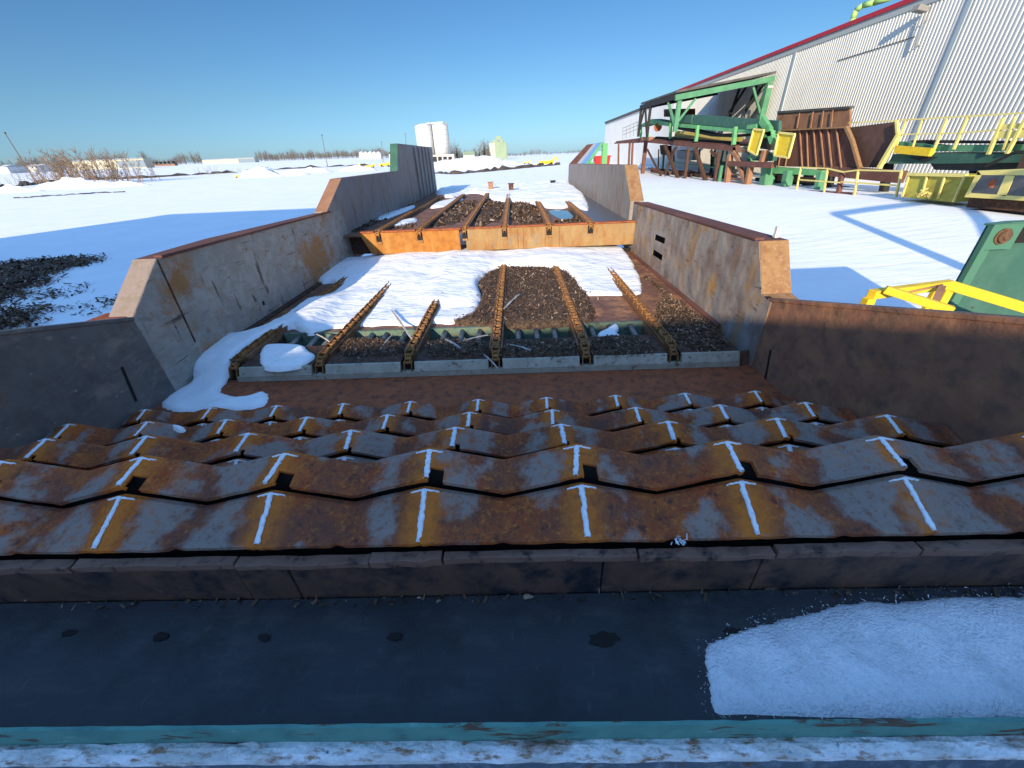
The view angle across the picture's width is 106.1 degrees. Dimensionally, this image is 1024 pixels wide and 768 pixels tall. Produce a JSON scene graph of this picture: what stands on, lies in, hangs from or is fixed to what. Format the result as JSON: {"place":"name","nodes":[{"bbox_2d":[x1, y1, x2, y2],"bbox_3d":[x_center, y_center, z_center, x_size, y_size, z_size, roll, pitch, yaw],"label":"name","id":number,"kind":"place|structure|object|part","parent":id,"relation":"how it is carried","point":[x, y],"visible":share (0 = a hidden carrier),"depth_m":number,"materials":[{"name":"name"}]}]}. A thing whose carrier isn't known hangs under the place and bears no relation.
{"place":"outdoors","nodes":[
{"label":"outdoors","id":0,"kind":"place"},
{"bbox_2d":[0,170,236,186],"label":"road","id":1,"kind":"structure","parent":0,"point":[135,177],"depth_m":122.76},
{"bbox_2d":[266,164,374,169],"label":"road","id":2,"kind":"structure","parent":0,"point":[316,166],"depth_m":161.73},
{"bbox_2d":[0,0,901,166],"label":"sky","id":3,"kind":"structure","parent":0,"point":[216,79],"materials":[{"name":"blue"}]},
{"bbox_2d":[435,162,559,173],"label":"dirt ridge","id":4,"kind":"structure","parent":0,"point":[502,167],"depth_m":100.78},
{"bbox_2d":[0,151,1023,590],"bbox_3d":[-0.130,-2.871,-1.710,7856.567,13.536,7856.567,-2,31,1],"label":"ground","id":5,"kind":"structure","parent":0,"point":[854,249],"depth_m":22.97,"materials":[{"name":"snow"}]},
{"bbox_2d":[0,165,28,173],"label":"hut","id":6,"kind":"object","parent":5,"relation":"on","point":[6,169],"visible":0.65,"depth_m":265.81,"materials":[{"name":"white metal"}]},
{"bbox_2d":[0,173,30,185],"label":"bare willow","id":7,"kind":"object","parent":5,"relation":"on","point":[18,180],"visible":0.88,"depth_m":95.15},
{"bbox_2d":[3,132,35,180],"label":"utility pole","id":8,"kind":"object","parent":5,"relation":"on","point":[16,151],"visible":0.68,"depth_m":116.81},
{"bbox_2d":[0,184,42,192],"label":"snow pile","id":9,"kind":"object","parent":5,"relation":"on","point":[8,188],"visible":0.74,"depth_m":75.17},
{"bbox_2d":[13,170,52,183],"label":"bare willow","id":10,"kind":"object","parent":5,"relation":"on","point":[30,176],"visible":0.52,"depth_m":100.84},
{"bbox_2d":[0,301,68,329],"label":"bark chips","id":11,"kind":"object","parent":5,"relation":"on","point":[21,314],"visible":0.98,"depth_m":10.90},
{"bbox_2d":[5,153,76,184],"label":"bare willow","id":12,"kind":"object","parent":5,"relation":"on","point":[42,162],"visible":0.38,"depth_m":99.16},
{"bbox_2d":[27,164,63,171],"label":"shed","id":13,"kind":"structure","parent":5,"relation":"on","point":[46,169],"depth_m":294.10,"materials":[{"name":"white metal"}]},
{"bbox_2d":[1,281,94,304],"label":"bark chips","id":14,"kind":"object","parent":5,"relation":"on","point":[53,294],"visible":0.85,"depth_m":12.88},
{"bbox_2d":[0,252,107,309],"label":"bark chips","id":15,"kind":"object","parent":5,"relation":"on","point":[16,276],"visible":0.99,"depth_m":15.74,"materials":[{"name":"wood"}]},
{"bbox_2d":[6,145,107,183],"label":"bare willow","id":16,"kind":"object","parent":5,"relation":"on","point":[59,171],"visible":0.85,"depth_m":91.08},
{"bbox_2d":[13,191,124,197],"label":"dirt ridge","id":17,"kind":"structure","parent":5,"relation":"on","point":[67,194],"depth_m":64.81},
{"bbox_2d":[38,147,128,180],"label":"bare willow","id":18,"kind":"object","parent":5,"relation":"on","point":[113,169],"visible":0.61,"depth_m":93.68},
{"bbox_2d":[60,294,116,315],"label":"bark chips","id":19,"kind":"object","parent":5,"relation":"on","point":[106,300],"visible":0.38,"depth_m":11.55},
{"bbox_2d":[30,177,149,189],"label":"snow pile","id":20,"kind":"object","parent":5,"relation":"on","point":[70,183],"visible":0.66,"depth_m":81.60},
{"bbox_2d":[57,149,143,182],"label":"bare willow","id":21,"kind":"object","parent":5,"relation":"on","point":[107,166],"visible":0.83,"depth_m":93.72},
{"bbox_2d":[0,149,202,166],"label":"distant trees","id":22,"kind":"object","parent":5,"relation":"on","point":[177,160],"visible":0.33,"depth_m":482.90,"materials":[{"name":"plant"}]},
{"bbox_2d":[72,157,154,169],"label":"long shed","id":23,"kind":"structure","parent":5,"relation":"on","point":[143,164],"depth_m":305.26,"materials":[{"name":"white metal"}]},
{"bbox_2d":[101,161,161,180],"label":"bare willow","id":24,"kind":"object","parent":5,"relation":"on","point":[125,175],"visible":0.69,"depth_m":100.66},
{"bbox_2d":[170,161,177,165],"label":"house","id":25,"kind":"structure","parent":5,"relation":"on","point":[173,163],"depth_m":375.37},
{"bbox_2d":[193,166,217,175],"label":"bare willow","id":26,"kind":"object","parent":5,"relation":"on","point":[206,170],"visible":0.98,"depth_m":125.92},
{"bbox_2d":[202,157,258,163],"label":"warehouse","id":27,"kind":"structure","parent":5,"relation":"on","point":[231,160],"depth_m":416.83,"materials":[{"name":"white metal"}]},
{"bbox_2d":[238,166,284,177],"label":"snow pile","id":28,"kind":"object","parent":5,"relation":"on","point":[257,171],"visible":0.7,"depth_m":100.83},
{"bbox_2d":[279,169,309,175],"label":"snow pile","id":29,"kind":"object","parent":5,"relation":"on","point":[292,172],"visible":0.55,"depth_m":103.42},
{"bbox_2d":[301,167,332,172],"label":"snow pile","id":30,"kind":"object","parent":5,"relation":"on","point":[314,170],"visible":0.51,"depth_m":113.95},
{"bbox_2d":[255,147,388,161],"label":"distant trees","id":31,"kind":"object","parent":5,"relation":"on","point":[354,153],"visible":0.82,"depth_m":490.93,"materials":[{"name":"plant"}]},
{"bbox_2d":[339,165,376,170],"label":"snow pile","id":32,"kind":"object","parent":5,"relation":"on","point":[357,168],"visible":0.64,"depth_m":116.08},
{"bbox_2d":[359,151,363,158],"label":"white tank","id":33,"kind":"object","parent":5,"relation":"on","point":[361,154],"visible":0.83,"depth_m":360.12,"materials":[{"name":"metal"}]},
{"bbox_2d":[363,151,368,158],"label":"white tank","id":34,"kind":"object","parent":5,"relation":"on","point":[365,153],"visible":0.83,"depth_m":359.98,"materials":[{"name":"metal"}]},
{"bbox_2d":[368,151,372,158],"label":"white tank","id":35,"kind":"object","parent":5,"relation":"on","point":[370,156],"visible":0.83,"depth_m":359.97,"materials":[{"name":"metal"}]},
{"bbox_2d":[372,151,376,158],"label":"white tank","id":36,"kind":"object","parent":5,"relation":"on","point":[374,154],"visible":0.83,"depth_m":360.00,"materials":[{"name":"metal"}]},
{"bbox_2d":[376,151,381,158],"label":"white tank","id":37,"kind":"object","parent":5,"relation":"on","point":[379,154],"visible":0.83,"depth_m":360.12,"materials":[{"name":"metal"}]},
{"bbox_2d":[380,161,389,166],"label":"yellow machine","id":38,"kind":"object","parent":5,"relation":"on","point":[384,164],"visible":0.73,"depth_m":150.33,"materials":[{"name":"paint"}]},
{"bbox_2d":[415,122,434,154],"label":"silo","id":39,"kind":"object","parent":5,"relation":"on","point":[424,135],"visible":0.68,"depth_m":315.25,"materials":[{"name":"white metal"}]},
{"bbox_2d":[431,121,450,154],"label":"silo","id":40,"kind":"object","parent":5,"relation":"on","point":[440,134],"visible":0.73,"depth_m":319.42,"materials":[{"name":"white metal"}]},
{"bbox_2d":[433,154,454,161],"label":"silo base building","id":41,"kind":"structure","parent":5,"relation":"on","point":[436,158],"depth_m":314.71,"materials":[{"name":"concrete"}]},
{"bbox_2d":[109,201,797,390],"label":"log deck","id":42,"kind":"structure","parent":5,"relation":"on","point":[186,306],"depth_m":4.84,"materials":[{"name":"metal"}]},
{"bbox_2d":[260,344,314,371],"bbox_3d":[-2.767,-0.355,4.651,0.548,0.058,0.996,-28,39,-36],"label":"snow patch","id":43,"kind":"object","parent":42,"relation":"on","point":[281,357],"visible":0.98,"depth_m":4.54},
{"bbox_2d":[337,337,404,358],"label":"bark chips","id":44,"kind":"object","parent":42,"relation":"on","point":[365,346],"visible":0.95,"depth_m":4.64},
{"bbox_2d":[162,245,641,411],"bbox_3d":[-0.752,-1.667,6.687,6.490,0.372,6.800,-2,31,1],"label":"snow patch","id":45,"kind":"object","parent":42,"relation":"on","point":[420,281],"visible":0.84,"depth_m":6.39,"materials":[{"name":"snow"}]},
{"bbox_2d":[391,310,411,339],"bbox_3d":[-1.507,-0.827,5.216,0.037,0.024,1.219,-16,33,-22],"label":"wood splinter","id":46,"kind":"object","parent":45,"relation":"on","point":[401,323],"visible":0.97,"depth_m":5.15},
{"bbox_2d":[423,338,489,358],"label":"bark chips","id":47,"kind":"object","parent":42,"relation":"on","point":[445,348],"visible":0.98,"depth_m":4.53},
{"bbox_2d":[445,339,460,348],"bbox_3d":[-0.712,-0.489,4.628,0.033,0.024,0.363,-23,37,-31],"label":"wood splinter","id":48,"kind":"object","parent":47,"relation":"on","point":[453,343],"visible":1,"depth_m":4.61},
{"bbox_2d":[460,334,487,341],"bbox_3d":[-0.475,-0.563,4.732,0.404,0.024,0.015,-18,34,-24],"label":"wood splinter","id":49,"kind":"object","parent":47,"relation":"on","point":[474,337],"visible":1,"depth_m":4.73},
{"bbox_2d":[483,354,498,368],"bbox_3d":[-0.233,-0.252,4.211,0.018,0.024,0.398,-16,33,-21],"label":"wood splinter","id":50,"kind":"object","parent":42,"relation":"on","point":[490,360],"visible":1,"depth_m":4.20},
{"bbox_2d":[447,264,601,329],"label":"bark chips","id":51,"kind":"object","parent":42,"relation":"on","point":[538,302],"visible":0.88,"depth_m":5.83,"materials":[{"name":"wood"}]},
{"bbox_2d":[503,294,519,309],"bbox_3d":[-0.001,-1.257,5.822,0.033,0.024,0.722,9,33,18],"label":"wood splinter","id":52,"kind":"object","parent":51,"relation":"on","point":[515,297],"visible":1,"depth_m":5.79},
{"bbox_2d":[500,337,580,357],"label":"bark chips","id":53,"kind":"object","parent":42,"relation":"on","point":[548,347],"visible":0.99,"depth_m":4.44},
{"bbox_2d":[507,344,530,350],"bbox_3d":[0.076,-0.433,4.473,0.331,0.024,0.024,17,36,30],"label":"wood splinter","id":54,"kind":"object","parent":53,"relation":"on","point":[520,346],"visible":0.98,"depth_m":4.45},
{"bbox_2d":[597,324,618,337],"bbox_3d":[1.229,-0.686,4.906,0.328,0.065,0.444,-2,31,1],"label":"snow patch","id":55,"kind":"object","parent":42,"relation":"on","point":[613,329],"visible":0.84,"depth_m":4.83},
{"bbox_2d":[590,334,656,358],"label":"bark chips","id":56,"kind":"object","parent":42,"relation":"on","point":[616,345],"visible":1,"depth_m":4.41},
{"bbox_2d":[643,275,732,355],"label":"bark chips","id":57,"kind":"object","parent":42,"relation":"on","point":[684,326],"visible":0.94,"depth_m":4.86,"materials":[{"name":"wood"}]},
{"bbox_2d":[463,151,475,157],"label":"green roof hut","id":58,"kind":"object","parent":5,"relation":"on","point":[469,154],"visible":0.64,"depth_m":310.05,"materials":[{"name":"concrete"}]},
{"bbox_2d":[450,139,489,157],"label":"distant trees","id":59,"kind":"object","parent":5,"relation":"on","point":[487,151],"visible":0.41,"depth_m":386.49,"materials":[{"name":"plant"}]},
{"bbox_2d":[315,143,643,256],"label":"log deck","id":60,"kind":"structure","parent":5,"relation":"on","point":[612,193],"depth_m":9.08,"materials":[{"name":"metal"}]},
{"bbox_2d":[352,204,413,231],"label":"bark chips","id":61,"kind":"object","parent":60,"relation":"on","point":[371,223],"visible":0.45,"depth_m":9.73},
{"bbox_2d":[377,205,414,219],"bbox_3d":[-3.532,-5.284,11.832,0.424,0.069,3.581,1,31,7],"label":"snow patch","id":62,"kind":"object","parent":60,"relation":"on","point":[397,212],"visible":0.91,"depth_m":11.56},
{"bbox_2d":[390,221,415,229],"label":"bark chips","id":63,"kind":"object","parent":60,"relation":"on","point":[405,226],"visible":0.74,"depth_m":9.18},
{"bbox_2d":[394,218,417,225],"bbox_3d":[-2.768,-4.127,9.820,0.486,0.081,1.376,2,31,8],"label":"snow patch","id":64,"kind":"object","parent":60,"relation":"on","point":[407,221],"visible":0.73,"depth_m":9.75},
{"bbox_2d":[431,198,462,207],"bbox_3d":[-2.334,-6.503,13.768,0.714,0.090,2.990,3,31,9],"label":"snow patch","id":65,"kind":"object","parent":60,"relation":"on","point":[443,203],"visible":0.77,"depth_m":13.16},
{"bbox_2d":[430,199,477,226],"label":"bark chips","id":66,"kind":"object","parent":60,"relation":"on","point":[456,213],"visible":0.84,"depth_m":10.70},
{"bbox_2d":[474,198,503,225],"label":"bark chips","id":67,"kind":"object","parent":60,"relation":"on","point":[490,211],"visible":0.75,"depth_m":10.66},
{"bbox_2d":[435,180,588,210],"bbox_3d":[-0.469,-7.951,15.927,6.740,0.262,12.570,-2,31,1],"label":"snow patch","id":68,"kind":"object","parent":60,"relation":"on","point":[557,194],"visible":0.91,"depth_m":15.13,"materials":[{"name":"snow"}]},
{"bbox_2d":[509,201,542,224],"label":"bark chips","id":69,"kind":"object","parent":60,"relation":"on","point":[522,212],"visible":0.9,"depth_m":10.15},
{"bbox_2d":[549,210,575,219],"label":"melt water pool","id":70,"kind":"structure","parent":60,"relation":"on","point":[561,214],"depth_m":10.09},
{"bbox_2d":[554,216,581,222],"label":"bark chips","id":71,"kind":"object","parent":60,"relation":"on","point":[574,219],"visible":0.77,"depth_m":8.94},
{"bbox_2d":[434,155,525,170],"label":"snow pile","id":72,"kind":"object","parent":5,"relation":"on","point":[478,162],"visible":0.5,"depth_m":118.59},
{"bbox_2d":[489,136,506,158],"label":"grain elevator","id":73,"kind":"object","parent":5,"relation":"on","point":[498,146],"visible":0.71,"depth_m":358.30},
{"bbox_2d":[0,296,1023,587],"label":"step feeder","id":74,"kind":"object","parent":5,"relation":"on","point":[826,422],"visible":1,"depth_m":2.01,"materials":[{"name":"metal"}]},
{"bbox_2d":[173,425,185,432],"bbox_3d":[-2.630,0.346,3.030,0.144,0.043,0.046,11,33,21],"label":"snow patch","id":75,"kind":"object","parent":74,"relation":"on","point":[178,429],"visible":1,"depth_m":3.01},
{"bbox_2d":[671,536,686,544],"bbox_3d":[0.629,0.586,1.450,0.072,0.049,0.042,-2,31,1],"label":"frayed rag","id":76,"kind":"object","parent":74,"relation":"on","point":[683,542],"visible":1,"depth_m":1.45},
{"bbox_2d":[0,539,1023,767],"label":"belt conveyor","id":77,"kind":"object","parent":5,"relation":"on","point":[594,679],"visible":0.98,"depth_m":1.43,"materials":[{"name":"black rubber"}]},
{"bbox_2d":[523,594,533,598],"bbox_3d":[0.068,0.874,1.583,0.046,0.022,0.024,-2,31,1],"label":"bark lump","id":78,"kind":"object","parent":77,"relation":"on","point":[527,596],"visible":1,"depth_m":1.58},
{"bbox_2d":[61,585,1017,610],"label":"bark crumbs","id":79,"kind":"object","parent":77,"relation":"on","point":[838,595],"visible":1,"depth_m":1.59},
{"bbox_2d":[698,583,1023,739],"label":"snow patch","id":80,"kind":"object","parent":77,"relation":"on","point":[954,657],"visible":0.94,"depth_m":1.33,"materials":[{"name":"snow"}]},
{"bbox_2d":[507,148,580,155],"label":"distant trees","id":81,"kind":"object","parent":5,"relation":"on","point":[543,152],"visible":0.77,"depth_m":956.21,"materials":[{"name":"plant"}]},
{"bbox_2d":[540,156,557,164],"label":"yellow machine","id":82,"kind":"object","parent":5,"relation":"on","point":[548,161],"visible":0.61,"depth_m":128.12,"materials":[{"name":"paint"}]},
{"bbox_2d":[593,155,610,163],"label":"red bin","id":83,"kind":"object","parent":5,"relation":"on","point":[596,159],"visible":0.39,"depth_m":53.57,"materials":[{"name":"paint"}]},
{"bbox_2d":[604,104,673,167],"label":"annex building","id":84,"kind":"structure","parent":5,"relation":"on","point":[614,129],"depth_m":96.31,"materials":[{"name":"metal"}]},
{"bbox_2d":[650,167,670,174],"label":"scrap beam","id":85,"kind":"structure","parent":5,"relation":"on","point":[654,170],"depth_m":58.79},
{"bbox_2d":[614,122,749,181],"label":"steel platform","id":86,"kind":"structure","parent":5,"relation":"on","point":[687,155],"depth_m":49.56,"materials":[{"name":"brown metal"}]},
{"bbox_2d":[640,115,781,160],"bbox_3d":[21.875,-30.372,46.852,3.005,5.102,40.328,-2,31,1],"label":"green conveyor","id":87,"kind":"object","parent":86,"relation":"on","point":[693,125],"visible":0.81,"depth_m":39.24,"materials":[{"name":"metal"}]},
{"bbox_2d":[747,128,764,155],"bbox_3d":[20.132,-20.005,31.802,0.170,1.958,1.866,-2,31,1],"label":"yellow guard","id":88,"kind":"object","parent":87,"relation":"attached to","point":[755,141],"visible":1,"depth_m":31.81,"materials":[{"name":"paint"}]},
{"bbox_2d":[672,170,691,176],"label":"scrap beam","id":89,"kind":"structure","parent":5,"relation":"on","point":[680,173],"depth_m":51.90,"materials":[{"name":"metal"}]},
{"bbox_2d":[688,170,711,177],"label":"scrap beam","id":90,"kind":"structure","parent":5,"relation":"on","point":[699,175],"depth_m":48.31,"materials":[{"name":"orange metal"}]},
{"bbox_2d":[637,71,775,173],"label":"canopy","id":91,"kind":"object","parent":5,"relation":"on","point":[679,97],"visible":0.93,"depth_m":44.85,"materials":[{"name":"metal"}]},
{"bbox_2d":[712,150,738,177],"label":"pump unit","id":92,"kind":"object","parent":5,"relation":"on","point":[734,170],"visible":0.24,"depth_m":44.76,"materials":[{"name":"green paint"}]},
{"bbox_2d":[724,147,856,194],"bbox_3d":[20.849,-16.555,30.088,0.950,3.550,17.330,-2,31,1],"label":"rust trestle","id":93,"kind":"object","parent":5,"relation":"on","point":[740,164],"visible":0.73,"depth_m":34.19,"materials":[{"name":"orange metal"}]},
{"bbox_2d":[773,132,795,158],"bbox_3d":[20.225,-17.794,28.636,0.170,1.744,2.208,-2,31,1],"label":"yellow guard","id":94,"kind":"object","parent":93,"relation":"attached to","point":[784,143],"visible":1,"depth_m":28.60,"materials":[{"name":"paint"}]},
{"bbox_2d":[755,165,848,189],"bbox_3d":[22.608,-17.025,32.095,3.100,2.213,12.814,-2,31,1],"label":"green table frame","id":95,"kind":"object","parent":5,"relation":"on","point":[785,176],"visible":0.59,"depth_m":29.81,"materials":[{"name":"paint"}]},
{"bbox_2d":[774,106,907,182],"bbox_3d":[22.912,-18.008,28.290,2.650,4.667,17.974,-2,31,1],"label":"rust chute","id":96,"kind":"object","parent":95,"relation":"on","point":[830,137],"visible":0.85,"depth_m":26.31,"materials":[{"name":"orange metal"}]},
{"bbox_2d":[796,167,842,191],"bbox_3d":[20.211,-13.310,25.384,0.090,1.685,4.541,-2,31,1],"label":"guard rail","id":97,"kind":"object","parent":5,"relation":"on","point":[826,177],"visible":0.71,"depth_m":24.93,"materials":[{"name":"metal"}]},
{"bbox_2d":[836,172,844,193],"bbox_3d":[20.404,-12.412,23.934,0.220,1.358,0.558,-2,31,1],"label":"rust post","id":98,"kind":"object","parent":5,"relation":"on","point":[839,187],"visible":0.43,"depth_m":23.85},
{"bbox_2d":[665,0,1023,181],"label":"mill building","id":99,"kind":"structure","parent":5,"relation":"on","point":[965,57],"depth_m":29.15,"materials":[{"name":"white metal"}]},
{"bbox_2d":[714,133,731,166],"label":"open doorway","id":100,"kind":"structure","parent":99,"relation":"attached to","point":[724,156],"depth_m":54.79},
{"bbox_2d":[850,0,891,20],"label":"roof pipe","id":101,"kind":"object","parent":99,"relation":"on","point":[870,3],"visible":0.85,"depth_m":33.64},
{"bbox_2d":[911,3,929,47],"bbox_3d":[29.344,-25.901,27.921,1.086,2.466,0.783,-2,31,1],"label":"floodlight","id":102,"kind":"object","parent":99,"relation":"attached to","point":[921,8],"visible":1,"depth_m":27.51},
{"bbox_2d":[841,169,902,196],"bbox_3d":[20.186,-11.368,21.828,0.090,1.433,4.391,-2,31,1],"label":"guard rail","id":103,"kind":"object","parent":5,"relation":"on","point":[856,182],"visible":0.93,"depth_m":21.33,"materials":[{"name":"metal"}]},
{"bbox_2d":[848,112,1023,191],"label":"walkway","id":104,"kind":"structure","parent":5,"relation":"on","point":[973,159],"depth_m":19.28,"materials":[{"name":"yellow paint"}]},
{"bbox_2d":[901,173,975,201],"bbox_3d":[20.499,-9.387,18.214,1.525,1.159,2.921,-2,31,1],"label":"guard box","id":105,"kind":"object","parent":5,"relation":"on","point":[950,187],"visible":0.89,"depth_m":17.81,"materials":[{"name":"yellow paint"}]},
{"bbox_2d":[916,188,931,198],"bbox_3d":[19.528,-9.028,18.187,0.862,0.505,0.549,-22,36,-29],"label":"rope coil","id":106,"kind":"object","parent":105,"relation":"on","point":[925,193],"visible":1,"depth_m":18.10,"materials":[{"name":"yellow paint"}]},
{"bbox_2d":[860,279,1023,312],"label":"yellow tube rack","id":107,"kind":"object","parent":5,"relation":"on","point":[938,297],"visible":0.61,"depth_m":4.14,"materials":[{"name":"metal"}]},
{"bbox_2d":[947,220,1023,315],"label":"green machine","id":108,"kind":"object","parent":5,"relation":"on","point":[994,263],"visible":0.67,"depth_m":4.96,"materials":[{"name":"metal"}]},
{"bbox_2d":[965,169,1023,211],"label":"yellow cab","id":109,"kind":"object","parent":5,"relation":"on","point":[997,189],"visible":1,"depth_m":15.39,"materials":[{"name":"paint"}]},
{"bbox_3d":[19.360,-8.102,15.648,0.012,0.709,1.092,-2,31,1],"label":"window","id":110,"kind":"part","parent":109,"relation":"part of","materials":[{"name":"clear glass"}]},
{"bbox_3d":[19.369,-7.365,14.297,0.080,1.135,4.394,-2,31,1],"label":"window frame","id":111,"kind":"part","parent":109,"relation":"part of","materials":[{"name":"yellow paint"}]},
{"bbox_3d":[19.347,-7.029,13.724,0.012,0.832,2.933,-2,31,1],"label":"window","id":112,"kind":"part","parent":109,"relation":"part of","materials":[{"name":"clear glass"}]},
{"bbox_2d":[568,142,607,181],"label":"striped ramp","id":113,"kind":"structure","parent":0,"point":[587,154],"depth_m":21.19,"materials":[{"name":"multicoloured paint"}]},
{"bbox_2d":[664,109,694,116],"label":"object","id":114,"kind":"object","parent":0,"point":[688,112],"visible":0.64,"depth_m":53.65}
]}

